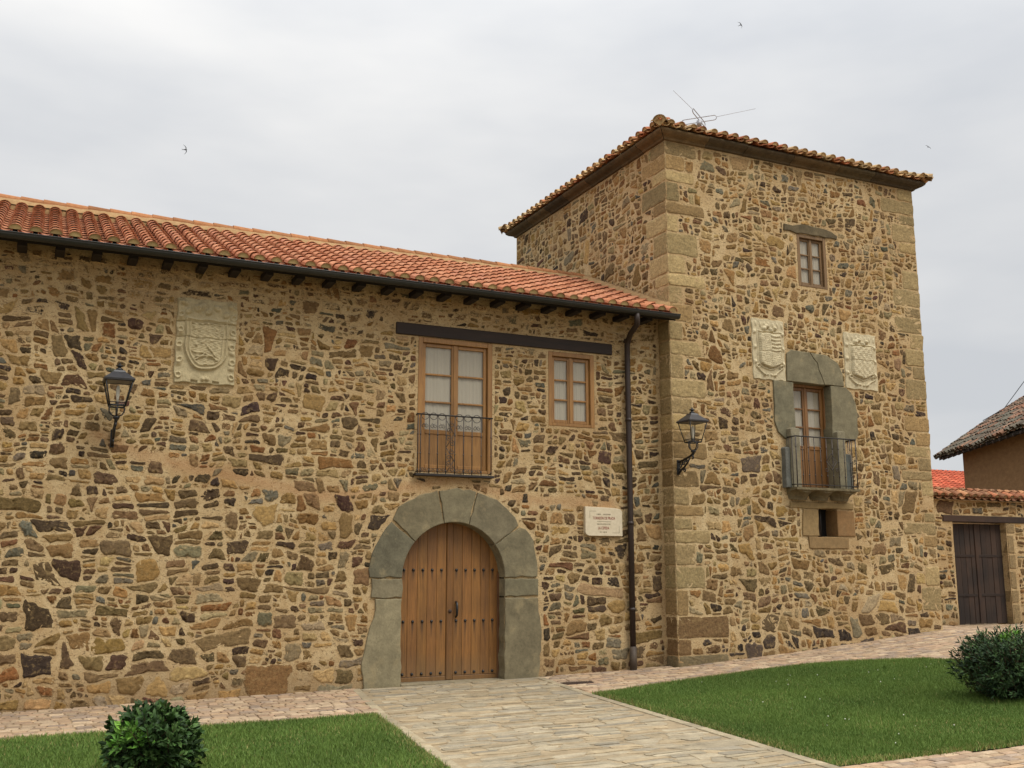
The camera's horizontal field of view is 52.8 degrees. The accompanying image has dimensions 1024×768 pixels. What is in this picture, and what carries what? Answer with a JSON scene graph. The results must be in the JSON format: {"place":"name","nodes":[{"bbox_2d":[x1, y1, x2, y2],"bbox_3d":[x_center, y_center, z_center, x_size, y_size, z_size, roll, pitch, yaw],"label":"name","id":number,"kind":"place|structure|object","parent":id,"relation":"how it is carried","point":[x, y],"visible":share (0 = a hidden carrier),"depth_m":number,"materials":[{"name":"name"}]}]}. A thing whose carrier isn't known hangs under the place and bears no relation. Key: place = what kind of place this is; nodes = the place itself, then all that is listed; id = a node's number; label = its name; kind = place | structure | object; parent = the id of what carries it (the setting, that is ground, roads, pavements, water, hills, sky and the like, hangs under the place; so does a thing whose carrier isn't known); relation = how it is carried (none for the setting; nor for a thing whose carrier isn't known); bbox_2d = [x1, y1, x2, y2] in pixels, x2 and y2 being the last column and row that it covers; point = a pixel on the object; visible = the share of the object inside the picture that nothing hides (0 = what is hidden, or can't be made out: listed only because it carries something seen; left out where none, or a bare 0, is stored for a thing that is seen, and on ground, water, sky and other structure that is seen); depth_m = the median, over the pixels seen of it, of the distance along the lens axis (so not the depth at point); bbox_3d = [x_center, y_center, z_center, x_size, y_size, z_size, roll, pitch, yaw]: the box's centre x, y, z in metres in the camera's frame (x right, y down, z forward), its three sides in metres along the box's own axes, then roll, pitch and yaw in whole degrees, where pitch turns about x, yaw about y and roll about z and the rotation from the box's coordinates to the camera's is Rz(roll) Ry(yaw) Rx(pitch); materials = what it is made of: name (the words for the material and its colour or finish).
{"place":"outdoors","nodes":[
{"label":"outdoors","id":0,"kind":"place"},
{"bbox_2d":[0,623,1023,767],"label":"pavement","id":1,"kind":"structure","parent":0,"point":[937,644],"depth_m":14.73,"materials":[{"name":"beige stone"}]},
{"bbox_2d":[560,681,593,684],"bbox_3d":[1.086,4.776,16.488,0.580,0.028,0.260,5,-11,-25],"label":"drain grate","id":2,"kind":"object","parent":1,"relation":"on","point":[576,682],"visible":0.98,"depth_m":16.43,"materials":[{"name":"metal"}]},
{"bbox_2d":[0,655,1023,767],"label":"lawn","id":3,"kind":"structure","parent":0,"point":[376,746],"depth_m":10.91,"materials":[{"name":"plant"}]},
{"bbox_2d":[98,698,208,767],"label":"bush","id":4,"kind":"object","parent":3,"relation":"on","point":[157,734],"visible":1,"depth_m":9.50,"materials":[{"name":"green plant"}]},
{"bbox_2d":[946,621,1023,701],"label":"bush","id":5,"kind":"object","parent":3,"relation":"on","point":[993,665],"visible":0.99,"depth_m":13.09,"materials":[{"name":"green plant"}]},
{"bbox_2d":[0,0,1023,470],"label":"sky","id":6,"kind":"structure","parent":0,"point":[429,126],"materials":[{"name":"white"}]},
{"bbox_2d":[353,676,841,767],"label":"path","id":7,"kind":"structure","parent":0,"point":[536,722],"depth_m":11.80,"materials":[{"name":"beige stone"}]},
{"bbox_2d":[405,623,1022,766],"bbox_3d":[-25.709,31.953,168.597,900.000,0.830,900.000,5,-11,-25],"label":"ground","id":8,"kind":"structure","parent":0,"point":[910,758],"depth_m":10.79,"materials":[{"name":"beige stone"}]},
{"bbox_2d":[0,193,680,713],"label":"stone house","id":9,"kind":"structure","parent":8,"relation":"on","point":[330,465],"depth_m":16.40,"materials":[{"name":"brown stone"}]},
{"bbox_2d":[102,363,135,447],"bbox_3d":[-5.731,0.298,14.947,0.424,1.180,0.732,5,-11,-25],"label":"wall lamp","id":10,"kind":"object","parent":9,"relation":"attached to","point":[119,375],"visible":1,"depth_m":14.79,"materials":[{"name":"black metal"}]},
{"bbox_2d":[400,523,503,686],"bbox_3d":[-1.020,3.639,17.215,1.860,2.684,0.490,5,-11,-25],"label":"door","id":11,"kind":"structure","parent":9,"relation":"in","point":[450,598],"depth_m":17.24,"materials":[{"name":"brown wood"}]},
{"bbox_2d":[417,337,491,474],"bbox_3d":[-0.983,0.381,17.648,1.370,2.290,0.101,5,-11,-25],"label":"balcony window","id":12,"kind":"structure","parent":9,"relation":"in","point":[455,377],"depth_m":17.68,"materials":[{"name":"brown wood"}]},
{"bbox_2d":[548,351,594,427],"bbox_3d":[1.056,0.113,18.674,0.940,1.350,0.101,5,-11,-25],"label":"window","id":13,"kind":"structure","parent":9,"relation":"in","point":[570,375],"depth_m":18.70,"materials":[{"name":"brown wood"}]},
{"bbox_2d":[584,506,622,535],"bbox_3d":[1.627,2.458,18.453,0.760,0.515,0.084,5,-11,-25],"label":"plaque","id":14,"kind":"object","parent":9,"relation":"attached to","point":[600,521],"visible":1,"depth_m":18.40,"materials":[{"name":"beige stone"}]},
{"bbox_2d":[498,114,942,667],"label":"stone tower","id":15,"kind":"structure","parent":8,"relation":"on","point":[798,506],"depth_m":20.42,"materials":[{"name":"stone"}]},
{"bbox_2d":[676,407,708,474],"bbox_3d":[3.184,1.026,18.666,0.424,1.180,0.732,5,-11,-25],"label":"wall lamp","id":16,"kind":"object","parent":15,"relation":"attached to","point":[692,417],"visible":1,"depth_m":18.55,"materials":[{"name":"black metal"}]},
{"bbox_2d":[673,90,755,126],"bbox_3d":[4.611,-5.936,24.473,2.255,1.454,0.905,5,-11,-25],"label":"antenna","id":17,"kind":"object","parent":15,"relation":"on","point":[699,123],"visible":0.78,"depth_m":24.70,"materials":[{"name":"metal"}]},
{"bbox_2d":[793,384,828,487],"bbox_3d":[5.875,1.051,20.581,1.040,2.115,0.101,5,-11,-25],"label":"balcony door","id":18,"kind":"structure","parent":15,"relation":"in","point":[809,402],"depth_m":20.67,"materials":[{"name":"brown wood"}]},
{"bbox_2d":[796,233,827,289],"bbox_3d":[6.115,-2.493,21.140,0.750,1.100,0.101,5,-11,-25],"label":"window","id":19,"kind":"structure","parent":15,"relation":"in","point":[811,253],"depth_m":21.17,"materials":[{"name":"brown wood"}]},
{"bbox_2d":[790,501,855,548],"bbox_3d":[5.989,2.783,20.288,1.600,0.914,0.418,5,-11,-25],"label":"slot window","id":20,"kind":"structure","parent":15,"relation":"in","point":[823,524],"depth_m":20.23,"materials":[{"name":"stone"}]},
{"bbox_2d":[931,469,967,523],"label":"red roofed house","id":21,"kind":"structure","parent":8,"relation":"on","point":[947,478],"depth_m":41.92,"materials":[{"name":"tile"}]},
{"bbox_2d":[933,487,1023,625],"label":"boundary wall","id":22,"kind":"structure","parent":8,"relation":"on","point":[981,570],"depth_m":25.25,"materials":[{"name":"brown stone"}]},
{"bbox_2d":[933,396,1023,523],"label":"adobe house","id":23,"kind":"structure","parent":8,"relation":"on","point":[991,448],"depth_m":33.15,"materials":[{"name":"paint"}]},
{"bbox_2d":[983,382,1023,420],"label":"overhead cable","id":24,"kind":"object","parent":23,"relation":"attached to","point":[1007,403],"visible":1,"depth_m":33.99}
]}

